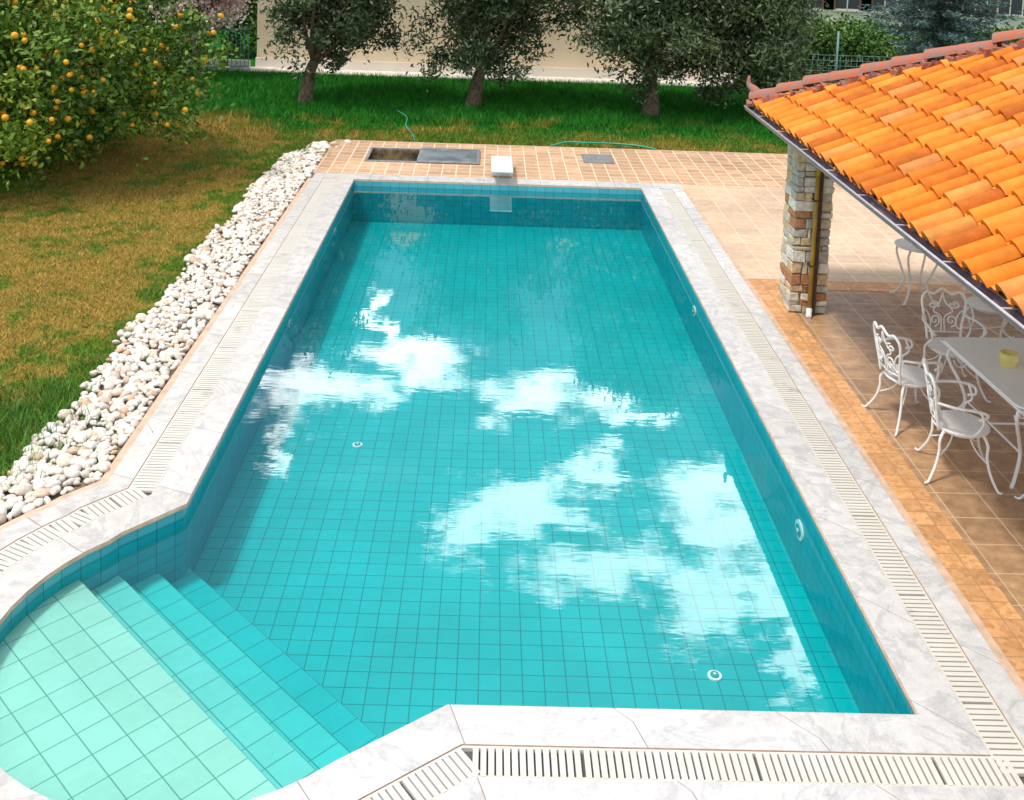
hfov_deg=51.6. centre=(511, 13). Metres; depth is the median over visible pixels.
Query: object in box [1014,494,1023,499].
wrought iron chair
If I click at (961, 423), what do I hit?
wrought iron chair
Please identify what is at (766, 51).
olive tree
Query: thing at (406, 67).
plinth
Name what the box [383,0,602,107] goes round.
olive tree
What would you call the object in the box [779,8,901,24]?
walls
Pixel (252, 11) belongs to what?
hedge
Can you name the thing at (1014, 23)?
walls
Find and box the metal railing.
[101,28,248,70]
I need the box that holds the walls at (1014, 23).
[903,3,1023,29]
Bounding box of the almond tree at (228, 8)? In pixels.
[147,0,252,73]
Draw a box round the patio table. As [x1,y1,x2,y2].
[940,337,1023,488]
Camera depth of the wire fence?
28.46 m
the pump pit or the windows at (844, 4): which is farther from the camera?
the windows at (844, 4)
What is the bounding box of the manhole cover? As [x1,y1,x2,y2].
[581,154,614,163]
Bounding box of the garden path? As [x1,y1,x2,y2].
[242,67,721,86]
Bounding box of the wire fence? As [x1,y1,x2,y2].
[788,31,910,91]
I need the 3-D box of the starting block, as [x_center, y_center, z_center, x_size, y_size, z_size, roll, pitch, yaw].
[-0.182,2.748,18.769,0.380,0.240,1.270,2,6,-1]
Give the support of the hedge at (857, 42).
on the ground at (90, 269)
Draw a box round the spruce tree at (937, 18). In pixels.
[851,0,1023,65]
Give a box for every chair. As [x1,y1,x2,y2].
[861,321,943,436]
[888,238,939,307]
[914,357,1002,494]
[918,287,990,402]
[961,286,1014,337]
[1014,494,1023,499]
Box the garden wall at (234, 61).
[113,55,250,70]
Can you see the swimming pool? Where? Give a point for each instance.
(446, 488)
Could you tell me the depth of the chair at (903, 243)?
13.22 m
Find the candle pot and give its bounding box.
[999,349,1017,367]
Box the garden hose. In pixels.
[396,109,656,149]
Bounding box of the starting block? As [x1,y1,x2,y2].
[491,156,512,176]
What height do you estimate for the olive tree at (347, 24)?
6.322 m
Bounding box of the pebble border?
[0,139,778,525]
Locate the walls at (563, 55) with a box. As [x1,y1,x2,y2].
[257,0,735,73]
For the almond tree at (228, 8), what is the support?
on the ground at (90, 269)
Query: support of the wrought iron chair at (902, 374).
on the patio paving
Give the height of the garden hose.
0.096 m
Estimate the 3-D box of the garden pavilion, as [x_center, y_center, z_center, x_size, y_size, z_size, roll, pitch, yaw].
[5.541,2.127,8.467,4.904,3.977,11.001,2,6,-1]
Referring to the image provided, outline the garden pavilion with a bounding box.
[744,28,1023,333]
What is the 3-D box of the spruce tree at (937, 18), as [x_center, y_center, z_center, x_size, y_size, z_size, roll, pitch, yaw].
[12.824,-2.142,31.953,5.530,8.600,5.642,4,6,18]
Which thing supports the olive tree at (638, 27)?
on the ground at (90, 269)
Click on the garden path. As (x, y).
(536, 78)
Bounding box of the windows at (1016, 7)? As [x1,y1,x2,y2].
[945,0,1023,17]
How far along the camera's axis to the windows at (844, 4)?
44.22 m
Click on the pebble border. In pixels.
(198, 293)
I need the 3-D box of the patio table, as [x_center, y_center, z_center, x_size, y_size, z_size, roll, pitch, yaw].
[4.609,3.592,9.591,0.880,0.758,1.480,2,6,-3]
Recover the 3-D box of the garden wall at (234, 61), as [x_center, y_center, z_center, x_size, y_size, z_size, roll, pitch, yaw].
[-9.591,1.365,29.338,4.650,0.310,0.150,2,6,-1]
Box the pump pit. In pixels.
[365,147,479,163]
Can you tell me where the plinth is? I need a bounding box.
[255,57,734,82]
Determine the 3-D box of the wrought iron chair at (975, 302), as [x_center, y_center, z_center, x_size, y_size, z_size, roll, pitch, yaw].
[5.446,3.271,12.093,0.595,0.950,0.634,5,7,29]
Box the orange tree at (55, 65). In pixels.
[0,0,239,190]
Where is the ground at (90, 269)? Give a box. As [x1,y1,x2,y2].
[0,15,947,470]
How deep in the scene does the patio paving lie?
12.38 m
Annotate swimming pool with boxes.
[0,172,1023,799]
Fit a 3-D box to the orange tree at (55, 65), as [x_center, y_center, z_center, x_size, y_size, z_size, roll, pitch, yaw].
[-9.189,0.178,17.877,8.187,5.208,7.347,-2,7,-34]
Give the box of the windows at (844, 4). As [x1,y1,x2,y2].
[811,0,905,12]
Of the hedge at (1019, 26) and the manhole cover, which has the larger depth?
the hedge at (1019, 26)
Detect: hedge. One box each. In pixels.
[5,0,257,57]
[773,6,1023,55]
[775,10,905,90]
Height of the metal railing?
1.169 m
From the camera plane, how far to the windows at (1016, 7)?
44.35 m
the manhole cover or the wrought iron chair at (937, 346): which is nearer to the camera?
the wrought iron chair at (937, 346)
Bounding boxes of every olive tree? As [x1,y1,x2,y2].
[250,0,413,103]
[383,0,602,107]
[557,0,745,116]
[682,0,837,118]
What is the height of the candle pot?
0.127 m
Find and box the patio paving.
[313,140,1023,682]
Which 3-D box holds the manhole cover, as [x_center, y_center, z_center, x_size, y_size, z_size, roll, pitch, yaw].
[1.639,2.756,20.283,0.580,0.055,0.640,2,6,-1]
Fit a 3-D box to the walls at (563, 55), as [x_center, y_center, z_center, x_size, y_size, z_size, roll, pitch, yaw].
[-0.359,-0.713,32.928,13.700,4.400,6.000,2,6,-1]

